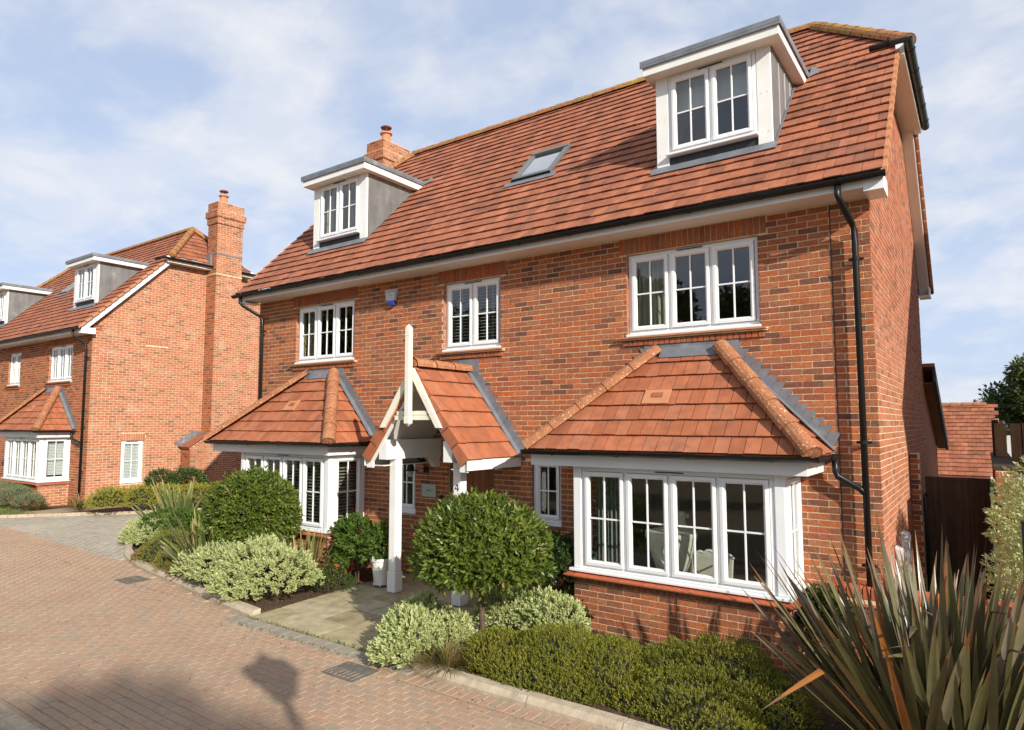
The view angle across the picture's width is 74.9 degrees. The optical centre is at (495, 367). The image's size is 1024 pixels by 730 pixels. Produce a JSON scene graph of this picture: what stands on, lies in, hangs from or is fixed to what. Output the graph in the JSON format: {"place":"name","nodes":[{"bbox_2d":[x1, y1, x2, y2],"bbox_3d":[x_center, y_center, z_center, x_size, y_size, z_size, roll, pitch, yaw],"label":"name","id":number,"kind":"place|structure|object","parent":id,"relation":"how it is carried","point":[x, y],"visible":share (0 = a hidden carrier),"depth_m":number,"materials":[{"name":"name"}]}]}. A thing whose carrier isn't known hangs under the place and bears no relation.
{"place":"outdoors","nodes":[
{"label":"outdoors","id":0,"kind":"place"},
{"bbox_2d":[0,500,214,512],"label":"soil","id":1,"kind":"structure","parent":0,"point":[148,507],"depth_m":19.08,"materials":[{"name":"brown soil"}]},
{"bbox_2d":[0,507,21,514],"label":"grass strip","id":2,"kind":"object","parent":1,"relation":"on","point":[10,511],"depth_m":18.19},
{"bbox_2d":[0,505,33,514],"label":"grass","id":3,"kind":"structure","parent":2,"relation":"on","point":[12,510],"depth_m":18.16,"materials":[{"name":"plant"}]},
{"bbox_2d":[0,478,47,507],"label":"lavender","id":4,"kind":"object","parent":1,"relation":"on","point":[20,492],"visible":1,"depth_m":19.00,"materials":[{"name":"green plant"}]},
{"bbox_2d":[21,499,51,509],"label":"grass tuft","id":5,"kind":"object","parent":1,"relation":"on","point":[36,507],"visible":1,"depth_m":18.73,"materials":[{"name":"plant"}]},
{"bbox_2d":[55,491,86,510],"bbox_3d":[-11.560,3.680,18.658,1.231,0.585,1.123,0,-5,4],"label":"grass tuft","id":6,"kind":"object","parent":1,"relation":"on","point":[78,503],"visible":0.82,"depth_m":18.48,"materials":[{"name":"plant"}]},
{"bbox_2d":[0,190,262,506],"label":"house","id":7,"kind":"structure","parent":1,"relation":"on","point":[157,339],"depth_m":21.45,"materials":[{"name":"brick"}]},
{"bbox_2d":[0,290,5,321],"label":"window","id":8,"kind":"structure","parent":7,"relation":"in","point":[3,292],"depth_m":25.29,"materials":[{"name":"white plastic"}]},
{"bbox_2d":[9,441,12,473],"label":"window","id":9,"kind":"structure","parent":7,"relation":"in","point":[11,447],"depth_m":21.08,"materials":[{"name":"white plastic"}]},
{"bbox_2d":[7,353,20,385],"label":"window","id":10,"kind":"structure","parent":7,"relation":"in","point":[14,364],"depth_m":23.19,"materials":[{"name":"white plastic"}]},
{"bbox_2d":[16,441,20,474],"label":"curtain","id":11,"kind":"object","parent":7,"relation":"hanging from","point":[18,456],"visible":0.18,"depth_m":20.92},
{"bbox_2d":[5,437,37,480],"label":"window","id":12,"kind":"structure","parent":7,"relation":"in","point":[15,440],"depth_m":20.17,"materials":[{"name":"white plastic"}]},
{"bbox_2d":[23,441,27,475],"bbox_3d":[-14.513,2.763,20.654,0.336,1.180,0.076,-3,-6,36],"label":"curtain","id":13,"kind":"object","parent":7,"relation":"hanging from","point":[26,450],"visible":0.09,"depth_m":20.57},
{"bbox_2d":[31,439,36,476],"bbox_3d":[-14.028,2.734,20.301,0.336,1.180,0.076,-3,-6,36],"label":"curtain","id":14,"kind":"object","parent":7,"relation":"hanging from","point":[34,449],"visible":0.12,"depth_m":20.22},
{"bbox_2d":[46,437,63,474],"bbox_3d":[-13.099,2.578,19.854,0.062,1.183,0.580,-3,-6,36],"label":"shutter","id":15,"kind":"object","parent":7,"relation":"attached to","point":[58,463],"visible":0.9,"depth_m":19.86,"materials":[{"name":"wood"}]},
{"bbox_2d":[42,437,67,480],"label":"window","id":16,"kind":"structure","parent":7,"relation":"in","point":[45,448],"depth_m":19.75,"materials":[{"name":"white plastic"}]},
{"bbox_2d":[47,344,72,382],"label":"window","id":17,"kind":"structure","parent":7,"relation":"in","point":[67,348],"depth_m":21.04,"materials":[{"name":"white plastic"}]},
{"bbox_2d":[61,349,64,376],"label":"curtain","id":18,"kind":"object","parent":7,"relation":"hanging from","point":[62,362],"visible":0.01,"depth_m":21.40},
{"bbox_2d":[73,263,95,303],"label":"window","id":19,"kind":"structure","parent":7,"relation":"in","point":[85,298],"depth_m":21.16,"materials":[{"name":"white plastic"}]},
{"bbox_2d":[123,440,138,477],"bbox_3d":[-11.194,2.772,20.518,0.062,1.224,0.560,-3,-6,36],"label":"shutter","id":20,"kind":"object","parent":7,"relation":"attached to","point":[133,464],"visible":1,"depth_m":20.52,"materials":[{"name":"wood"}]},
{"bbox_2d":[119,440,142,483],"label":"window","id":21,"kind":"structure","parent":7,"relation":"in","point":[122,480],"depth_m":20.48,"materials":[{"name":"white plastic"}]},
{"bbox_2d":[83,480,235,510],"bbox_3d":[-9.061,3.587,18.611,4.155,0.837,1.228,3,-6,-35],"label":"hedge","id":22,"kind":"object","parent":1,"relation":"on","point":[110,497],"visible":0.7,"depth_m":17.90,"materials":[{"name":"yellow plant"}]},
{"bbox_2d":[142,465,210,487],"bbox_3d":[-9.392,3.468,19.792,1.272,1.221,1.864,-3,-6,36],"label":"viburnum","id":23,"kind":"object","parent":1,"relation":"on","point":[172,477],"visible":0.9,"depth_m":19.70,"materials":[{"name":"green plant"}]},
{"bbox_2d":[0,506,215,560],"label":"driveway","id":24,"kind":"structure","parent":0,"point":[97,534],"depth_m":15.60,"materials":[{"name":"brick"}]},
{"bbox_2d":[132,544,372,612],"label":"soil","id":25,"kind":"structure","parent":0,"point":[365,576],"depth_m":10.13,"materials":[{"name":"brown soil"}]},
{"bbox_2d":[130,545,146,560],"bbox_3d":[-6.478,3.457,12.379,0.673,0.312,0.498,-3,-6,36],"label":"heath","id":26,"kind":"object","parent":25,"relation":"on","point":[135,555],"visible":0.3,"depth_m":12.26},
{"bbox_2d":[116,513,185,544],"bbox_3d":[-7.174,3.384,14.004,1.653,0.722,1.183,-3,-6,36],"label":"euonymus","id":27,"kind":"object","parent":25,"relation":"on","point":[130,531],"visible":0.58,"depth_m":13.66,"materials":[{"name":"green plant"}]},
{"bbox_2d":[132,526,192,565],"bbox_3d":[-5.876,3.267,12.297,1.666,0.679,1.209,-3,-6,36],"label":"heath","id":28,"kind":"object","parent":25,"relation":"on","point":[151,552],"visible":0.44,"depth_m":12.10,"materials":[{"name":"green plant"}]},
{"bbox_2d":[150,542,187,572],"bbox_3d":[-5.491,3.304,11.660,1.168,0.496,0.885,-3,-6,36],"label":"heath","id":29,"kind":"object","parent":25,"relation":"on","point":[164,560],"visible":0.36,"depth_m":11.46,"materials":[{"name":"green plant"}]},
{"bbox_2d":[137,506,206,534],"bbox_3d":[-6.732,3.301,13.985,1.777,0.885,1.217,-3,-6,36],"label":"pieris","id":30,"kind":"object","parent":25,"relation":"on","point":[186,514],"visible":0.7,"depth_m":13.71,"materials":[{"name":"green plant"}]},
{"bbox_2d":[129,477,214,533],"bbox_3d":[-7.101,3.139,14.991,2.002,1.444,2.050,2,-5,-20],"label":"sword plant","id":31,"kind":"object","parent":25,"relation":"on","point":[179,502],"visible":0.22,"depth_m":14.77,"materials":[{"name":"plant"}]},
{"bbox_2d":[165,562,188,578],"bbox_3d":[-5.216,3.348,11.161,0.743,0.328,0.534,-3,-6,36],"label":"heath","id":32,"kind":"object","parent":25,"relation":"on","point":[169,573],"visible":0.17,"depth_m":11.01,"materials":[{"name":"plant"}]},
{"bbox_2d":[154,506,240,580],"bbox_3d":[-4.954,2.881,11.217,2.023,1.341,1.597,-3,-6,36],"label":"sword plant","id":33,"kind":"object","parent":25,"relation":"on","point":[201,538],"visible":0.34,"depth_m":10.98,"materials":[{"name":"plant"}]},
{"bbox_2d":[169,532,325,601],"bbox_3d":[-3.976,2.998,10.369,3.112,0.903,1.500,-3,-6,36],"label":"euonymus","id":34,"kind":"object","parent":25,"relation":"on","point":[273,549],"visible":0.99,"depth_m":9.78,"materials":[{"name":"green plant"}]},
{"bbox_2d":[195,460,304,570],"bbox_3d":[-4.087,2.545,11.257,1.719,1.978,1.738,-3,-6,36],"label":"bay tree","id":35,"kind":"object","parent":25,"relation":"on","point":[261,501],"visible":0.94,"depth_m":10.86,"materials":[{"name":"green plant"}]},
{"bbox_2d":[276,525,339,584],"bbox_3d":[-3.040,2.986,10.732,1.136,1.015,1.109,-3,-6,36],"label":"sword plant","id":36,"kind":"object","parent":25,"relation":"on","point":[309,547],"visible":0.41,"depth_m":10.64,"materials":[{"name":"plant"}]},
{"bbox_2d":[309,563,355,591],"bbox_3d":[-2.484,3.205,10.167,0.825,0.449,0.687,-3,-6,36],"label":"cotoneaster","id":37,"kind":"object","parent":25,"relation":"on","point":[341,571],"visible":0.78,"depth_m":10.08,"materials":[{"name":"green plant"}]},
{"bbox_2d":[325,512,385,581],"bbox_3d":[-2.202,2.911,10.843,1.226,1.142,1.007,-3,-6,36],"label":"camellia","id":38,"kind":"object","parent":25,"relation":"on","point":[353,526],"visible":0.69,"depth_m":10.73,"materials":[{"name":"green plant"}]},
{"bbox_2d":[225,573,503,676],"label":"path","id":39,"kind":"structure","parent":0,"point":[352,615],"depth_m":8.81,"materials":[{"name":"stone"}]},
{"bbox_2d":[239,614,386,666],"bbox_3d":[-2.217,3.217,7.978,2.798,0.056,0.340,-3,-6,36],"label":"kerb","id":40,"kind":"object","parent":39,"relation":"on","point":[308,633],"visible":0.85,"depth_m":8.00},
{"bbox_2d":[370,556,388,586],"bbox_3d":[-1.776,3.153,10.354,0.340,0.430,0.340,-3,-6,36],"label":"planter","id":41,"kind":"object","parent":39,"relation":"on","point":[380,568],"visible":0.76,"depth_m":10.24,"materials":[{"name":"white ceramic"}]},
{"bbox_2d":[356,517,403,563],"bbox_3d":[-1.792,2.683,10.419,0.762,0.734,0.668,-3,-6,36],"label":"potted shrub","id":42,"kind":"object","parent":41,"relation":"in","point":[370,549],"visible":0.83,"depth_m":10.27,"materials":[{"name":"green plant"}]},
{"bbox_2d":[362,324,524,606],"bbox_3d":[-0.845,1.371,9.995,2.220,3.926,1.431,-3,-6,36],"label":"porch","id":43,"kind":"object","parent":39,"relation":"on","point":[457,405],"visible":0.98,"depth_m":9.91,"materials":[{"name":"white paint"}]},
{"bbox_2d":[0,525,1023,729],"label":"road","id":44,"kind":"structure","parent":0,"point":[34,607],"depth_m":6.99,"materials":[{"name":"brick"}]},
{"bbox_2d":[0,702,40,729],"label":"kerb","id":45,"kind":"structure","parent":44,"relation":"on","point":[10,719],"depth_m":5.62,"materials":[{"name":"concrete"}]},
{"bbox_2d":[0,508,201,517],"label":"kerb","id":46,"kind":"structure","parent":44,"relation":"on","point":[68,514],"depth_m":17.53,"materials":[{"name":"concrete"}]},
{"bbox_2d":[115,576,150,583],"bbox_3d":[-5.986,3.502,11.021,0.480,0.028,0.384,-3,-6,36],"label":"drain cover","id":47,"kind":"object","parent":44,"relation":"on","point":[131,579],"visible":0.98,"depth_m":11.02,"materials":[{"name":"metal"}]},
{"bbox_2d":[123,528,260,617],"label":"kerb","id":48,"kind":"structure","parent":44,"relation":"on","point":[242,608],"depth_m":10.33,"materials":[{"name":"concrete"}]},
{"bbox_2d":[16,554,568,728],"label":"fallen leaves","id":49,"kind":"object","parent":44,"relation":"on","point":[263,646],"visible":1,"depth_m":7.29,"materials":[{"name":"brown plant"}]},
{"bbox_2d":[321,661,379,682],"bbox_3d":[-1.515,3.180,6.982,0.480,0.026,0.384,-3,-6,36],"label":"drain cover","id":50,"kind":"object","parent":44,"relation":"on","point":[363,671],"visible":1,"depth_m":6.97,"materials":[{"name":"metal"}]},
{"bbox_2d":[406,651,668,729],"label":"kerb","id":51,"kind":"structure","parent":44,"relation":"on","point":[574,712],"depth_m":6.10,"materials":[{"name":"concrete"}]},
{"bbox_2d":[0,0,1023,402],"label":"sky","id":52,"kind":"structure","parent":0,"point":[122,121],"materials":[{"name":"blue"}]},
{"bbox_2d":[425,616,901,729],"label":"soil","id":53,"kind":"structure","parent":0,"point":[823,715],"depth_m":5.94,"materials":[{"name":"brown soil"}]},
{"bbox_2d":[365,588,477,668],"bbox_3d":[-0.812,2.860,7.393,1.220,0.685,1.238,-3,-6,36],"label":"euonymus","id":54,"kind":"object","parent":53,"relation":"on","point":[396,628],"visible":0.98,"depth_m":7.20,"materials":[{"name":"green plant"}]},
{"bbox_2d":[400,632,476,676],"bbox_3d":[-0.524,2.935,6.966,0.992,0.393,1.013,-3,-6,36],"label":"sedge","id":55,"kind":"object","parent":53,"relation":"on","point":[446,655],"visible":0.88,"depth_m":6.92,"materials":[{"name":"plant"}]},
{"bbox_2d":[123,547,836,729],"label":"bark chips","id":56,"kind":"object","parent":53,"relation":"on","point":[496,634],"visible":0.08,"depth_m":7.79,"materials":[{"name":"wood"}]},
{"bbox_2d":[404,484,557,646],"bbox_3d":[-0.147,2.292,7.648,1.830,1.888,1.826,-3,-6,36],"label":"bay tree","id":57,"kind":"object","parent":53,"relation":"on","point":[465,540],"visible":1,"depth_m":7.18,"materials":[{"name":"green plant"}]},
{"bbox_2d":[469,585,592,639],"bbox_3d":[0.446,2.905,7.939,1.671,0.682,0.947,-3,-6,36],"label":"euonymus","id":58,"kind":"object","parent":53,"relation":"on","point":[539,606],"visible":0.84,"depth_m":7.75,"materials":[{"name":"green plant"}]},
{"bbox_2d":[461,621,654,707],"bbox_3d":[0.605,2.872,6.740,2.242,0.559,1.192,-3,-6,36],"label":"mound shrub","id":59,"kind":"object","parent":53,"relation":"on","point":[587,669],"visible":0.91,"depth_m":6.45,"materials":[{"name":"green plant"}]},
{"bbox_2d":[535,529,594,618],"bbox_3d":[0.938,2.720,8.746,1.242,1.181,0.963,-2,-5,19],"label":"viburnum","id":60,"kind":"object","parent":53,"relation":"on","point":[564,555],"visible":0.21,"depth_m":8.60,"materials":[{"name":"green plant"}]},
{"bbox_2d":[610,632,823,729],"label":"mound shrub","id":61,"kind":"object","parent":53,"relation":"on","point":[692,686],"visible":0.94,"depth_m":5.79,"materials":[{"name":"green plant"}]},
{"bbox_2d":[796,581,858,644],"bbox_3d":[3.497,2.717,7.067,0.692,0.908,0.745,-3,-6,36],"label":"viburnum","id":62,"kind":"object","parent":53,"relation":"on","point":[819,593],"visible":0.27,"depth_m":7.02,"materials":[{"name":"green plant"}]},
{"bbox_2d":[742,518,1023,729],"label":"sword plant","id":63,"kind":"object","parent":53,"relation":"on","point":[953,662],"visible":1,"depth_m":4.92,"materials":[{"name":"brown plant"}]},
{"bbox_2d":[832,580,1022,670],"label":"garden wall","id":64,"kind":"structure","parent":53,"relation":"on","point":[864,592],"depth_m":7.02,"materials":[{"name":"red brick"}]},
{"bbox_2d":[990,479,1023,530],"bbox_3d":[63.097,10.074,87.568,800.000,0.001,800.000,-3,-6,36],"label":"ground","id":65,"kind":"structure","parent":0,"point":[992,493],"depth_m":27.56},
{"bbox_2d":[203,15,947,670],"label":"house","id":66,"kind":"structure","parent":65,"relation":"on","point":[767,383],"depth_m":9.29,"materials":[{"name":"brick"}]},
{"bbox_2d":[250,458,277,472],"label":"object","id":67,"kind":"structure","parent":66,"relation":"in","point":[251,459],"depth_m":13.26,"materials":[{"name":"white plastic"}]},
{"bbox_2d":[245,452,324,529],"bbox_3d":[-3.810,2.175,12.013,2.316,1.255,0.098,-3,-6,36],"label":"window","id":68,"kind":"structure","parent":66,"relation":"in","point":[264,457],"depth_m":11.65,"materials":[{"name":"white plastic"}]},
{"bbox_2d":[256,455,323,522],"bbox_3d":[-3.700,2.170,12.165,2.180,1.170,0.062,-3,-6,36],"label":"venetian blind","id":69,"kind":"object","parent":66,"relation":"hanging from","point":[269,464],"visible":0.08,"depth_m":11.87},
{"bbox_2d":[309,312,314,355],"bbox_3d":[-3.636,-0.598,13.468,0.357,1.180,0.076,-3,-6,36],"label":"curtain","id":70,"kind":"object","parent":66,"relation":"hanging from","point":[312,330],"visible":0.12,"depth_m":13.49,"materials":[{"name":"fabric"}]},
{"bbox_2d":[294,300,354,363],"bbox_3d":[-3.260,-0.673,12.894,1.726,1.136,0.155,-3,-6,36],"label":"window","id":71,"kind":"structure","parent":66,"relation":"in","point":[336,355],"depth_m":12.91,"materials":[{"name":"white plastic"}]},
{"bbox_2d":[326,192,334,233],"bbox_3d":[-3.440,-3.108,13.928,0.210,1.100,0.076,-3,-6,36],"label":"curtain","id":72,"kind":"object","parent":66,"relation":"hanging from","point":[332,212],"visible":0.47,"depth_m":13.91,"materials":[{"name":"fabric"}]},
{"bbox_2d":[315,175,360,242],"bbox_3d":[-3.150,-3.197,13.465,1.250,1.171,0.155,-3,-6,36],"label":"window","id":73,"kind":"structure","parent":66,"relation":"in","point":[340,232],"depth_m":13.44,"materials":[{"name":"white plastic"}]},
{"bbox_2d":[336,457,354,519],"bbox_3d":[-2.695,2.131,11.694,0.062,1.170,0.540,-3,-6,36],"label":"venetian blind","id":74,"kind":"object","parent":66,"relation":"hanging from","point":[349,486],"visible":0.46,"depth_m":11.76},
{"bbox_2d":[333,454,361,526],"bbox_3d":[-2.577,2.142,11.609,0.098,1.255,0.652,-3,-6,36],"label":"window","id":75,"kind":"structure","parent":66,"relation":"in","point":[358,457],"depth_m":11.61,"materials":[{"name":"white plastic"}]},
{"bbox_2d":[348,200,354,227],"bbox_3d":[-2.922,-2.990,13.540,0.168,0.800,0.076,-3,-6,36],"label":"curtain","id":76,"kind":"object","parent":66,"relation":"hanging from","point":[352,217],"visible":0.66,"depth_m":13.52,"materials":[{"name":"fabric"}]},
{"bbox_2d":[385,289,397,305],"bbox_3d":[-1.829,-1.239,11.767,0.275,0.280,0.086,-3,-6,36],"label":"alarm box","id":77,"kind":"object","parent":66,"relation":"attached to","point":[391,296],"visible":1,"depth_m":11.72,"materials":[{"name":"plastic"}]},
{"bbox_2d":[402,464,415,513],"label":"window","id":78,"kind":"structure","parent":66,"relation":"in","point":[406,508],"depth_m":11.30,"materials":[{"name":"white plastic"}]},
{"bbox_2d":[402,458,428,476],"bbox_3d":[-1.338,1.636,11.041,0.407,0.330,0.270,3,-6,-33],"label":"wall lamp","id":79,"kind":"object","parent":66,"relation":"attached to","point":[410,469],"visible":0.88,"depth_m":10.97,"materials":[{"name":"black metal"}]},
{"bbox_2d":[422,483,435,496],"bbox_3d":[-1.092,2.014,10.998,0.310,0.210,0.020,-3,-6,36],"label":"house sign","id":80,"kind":"object","parent":66,"relation":"attached to","point":[428,490],"visible":1,"depth_m":10.99,"materials":[{"name":"metal"}]},
{"bbox_2d":[442,277,500,351],"bbox_3d":[-0.359,-0.846,10.786,1.186,1.136,0.155,-3,-6,36],"label":"window","id":81,"kind":"structure","parent":66,"relation":"in","point":[473,344],"depth_m":10.77,"materials":[{"name":"white plastic"}]},
{"bbox_2d":[453,285,495,342],"bbox_3d":[-0.276,-0.839,10.900,1.050,1.040,0.062,-3,-6,36],"label":"venetian blind","id":82,"kind":"object","parent":66,"relation":"hanging from","point":[462,310],"visible":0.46,"depth_m":11.01,"materials":[{"name":"plastic"}]},
{"bbox_2d":[534,465,561,526],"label":"window","id":83,"kind":"structure","parent":66,"relation":"in","point":[553,520],"depth_m":9.73,"materials":[{"name":"white plastic"}]},
{"bbox_2d":[591,471,596,559],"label":"window","id":84,"kind":"structure","parent":66,"relation":"in","point":[594,557],"depth_m":8.82,"materials":[{"name":"white plastic"}]},
{"bbox_2d":[596,471,619,562],"bbox_3d":[1.498,2.241,8.583,0.441,1.920,0.099,-3,-6,36],"label":"curtain","id":85,"kind":"object","parent":66,"relation":"hanging from","point":[612,512],"visible":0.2,"depth_m":8.62,"materials":[{"name":"fabric"}]},
{"bbox_2d":[637,260,664,330],"bbox_3d":[2.181,-0.946,9.240,0.504,1.180,0.076,-3,-6,36],"label":"curtain","id":86,"kind":"object","parent":66,"relation":"hanging from","point":[657,284],"visible":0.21,"depth_m":9.26,"materials":[{"name":"fabric"}]},
{"bbox_2d":[661,475,679,526],"bbox_3d":[2.361,2.094,8.982,0.252,2.280,0.122,-3,-6,36],"label":"curtain","id":87,"kind":"object","parent":66,"relation":"hanging from","point":[678,499],"visible":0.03,"depth_m":8.95,"materials":[{"name":"fabric"}]},
{"bbox_2d":[645,527,697,571],"bbox_3d":[2.150,2.398,8.139,0.630,0.815,0.630,-3,-6,36],"label":"chair","id":88,"kind":"object","parent":66,"relation":"on","point":[685,543],"visible":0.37,"depth_m":7.97,"materials":[{"name":"fabric"}]},
{"bbox_2d":[582,467,777,595],"bbox_3d":[2.040,1.825,7.762,2.316,1.255,0.098,-3,-6,36],"label":"window","id":89,"kind":"structure","parent":66,"relation":"in","point":[671,571],"depth_m":7.68,"materials":[{"name":"white plastic"}]},
{"bbox_2d":[678,510,696,573],"bbox_3d":[2.376,2.507,8.543,0.324,1.364,0.270,-3,-6,36],"label":"chair","id":90,"kind":"object","parent":66,"relation":"on","point":[682,516],"visible":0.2,"depth_m":8.51,"materials":[{"name":"beige paint"}]},
{"bbox_2d":[626,236,760,336],"bbox_3d":[2.533,-1.019,8.683,1.766,1.136,0.155,-3,-6,36],"label":"window","id":91,"kind":"structure","parent":66,"relation":"in","point":[713,321],"depth_m":8.61,"materials":[{"name":"white plastic"}]},
{"bbox_2d":[676,62,746,112],"bbox_3d":[3.066,-3.902,9.287,1.160,0.440,0.012,-3,-6,36],"label":"roller blind","id":92,"kind":"object","parent":66,"relation":"attached to","point":[739,77],"depth_m":9.26,"materials":[{"name":"fabric"}]},
{"bbox_2d":[666,50,758,157],"bbox_3d":[2.917,-3.560,9.055,1.230,1.171,0.155,-3,-6,36],"label":"window","id":93,"kind":"structure","parent":66,"relation":"in","point":[712,140],"depth_m":9.03,"materials":[{"name":"white plastic"}]},
{"bbox_2d":[693,549,734,577],"bbox_3d":[2.842,2.738,8.432,0.518,0.950,0.508,-3,-6,36],"label":"chair","id":94,"kind":"object","parent":66,"relation":"in","point":[704,562],"visible":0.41,"depth_m":8.31,"materials":[{"name":"fabric"}]},
{"bbox_2d":[787,476,803,593],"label":"window","id":95,"kind":"structure","parent":66,"relation":"in","point":[793,482],"depth_m":7.40,"materials":[{"name":"white plastic"}]},
{"bbox_2d":[895,545,905,588],"bbox_3d":[4.802,2.418,7.911,0.088,0.598,0.240,-3,-6,36],"label":"meter box","id":96,"kind":"object","parent":66,"relation":"attached to","point":[897,549],"visible":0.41,"depth_m":7.84,"materials":[{"name":"plastic"}]},
{"bbox_2d":[902,550,905,573],"bbox_3d":[4.832,2.430,7.888,0.008,0.530,0.216,-3,-6,36],"label":"door","id":97,"kind":"structure","parent":96,"relation":"in","point":[903,553],"depth_m":7.89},
{"bbox_2d":[901,530,911,578],"bbox_3d":[5.265,2.435,8.546,0.088,0.668,0.330,-3,-6,36],"label":"meter box","id":98,"kind":"object","parent":66,"relation":"attached to","point":[906,540],"visible":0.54,"depth_m":8.44,"materials":[{"name":"plastic"}]},
{"bbox_2d":[908,534,911,578],"bbox_3d":[5.294,2.447,8.523,0.008,0.600,0.306,-3,-6,36],"label":"door","id":99,"kind":"structure","parent":98,"relation":"in","point":[909,538],"depth_m":8.50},
{"bbox_2d":[909,453,926,591],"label":"gate pier","id":100,"kind":"structure","parent":65,"relation":"on","point":[916,495],"depth_m":9.86,"materials":[{"name":"red brick"}]},
{"bbox_2d":[923,493,930,591],"bbox_3d":[6.322,2.600,9.775,0.044,1.521,0.142,-3,-6,36],"label":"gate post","id":101,"kind":"object","parent":100,"relation":"attached to","point":[927,540],"visible":0.85,"depth_m":9.73,"materials":[{"name":"brown wood"}]},
{"bbox_2d":[925,476,994,600],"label":"gate","id":102,"kind":"structure","parent":100,"relation":"attached to","point":[956,515],"depth_m":9.64,"materials":[{"name":"brown wood"}]},
{"bbox_2d":[937,402,998,503],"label":"garage","id":103,"kind":"structure","parent":65,"relation":"on","point":[966,454],"depth_m":20.63,"materials":[{"name":"tile"}]},
{"bbox_2d":[976,352,1023,427],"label":"tree","id":104,"kind":"object","parent":65,"relation":"on","point":[1009,399],"visible":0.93,"depth_m":26.60,"materials":[{"name":"green plant"}]},
{"bbox_2d":[979,455,1023,606],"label":"pittosporum","id":105,"kind":"object","parent":65,"relation":"on","point":[1012,551],"visible":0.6,"depth_m":7.19,"materials":[{"name":"plant"}]},
{"bbox_2d":[989,413,1021,479],"bbox_3d":[24.366,3.630,31.869,2.250,3.010,6.200,-3,-6,36],"label":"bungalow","id":106,"kind":"object","parent":65,"relation":"on","point":[1008,443],"depth_m":29.52,"materials":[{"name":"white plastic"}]},
{"bbox_2d":[990,452,1023,589],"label":"boundary wall","id":107,"kind":"structure","parent":65,"relation":"on","point":[998,462],"depth_m":8.39,"materials":[{"name":"red brick"}]},
{"bbox_2d":[991,420,1023,476],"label":"fence","id":108,"kind":"object","parent":65,"relation":"on","point":[1000,432],"visible":0.55,"depth_m":10.71,"materials":[{"name":"brown wood"}]},
{"bbox_2d":[1020,520,1023,561],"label":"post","id":109,"kind":"object","parent":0,"point":[1022,525],"visible":1,"depth_m":6.20,"materials":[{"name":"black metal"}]}
]}

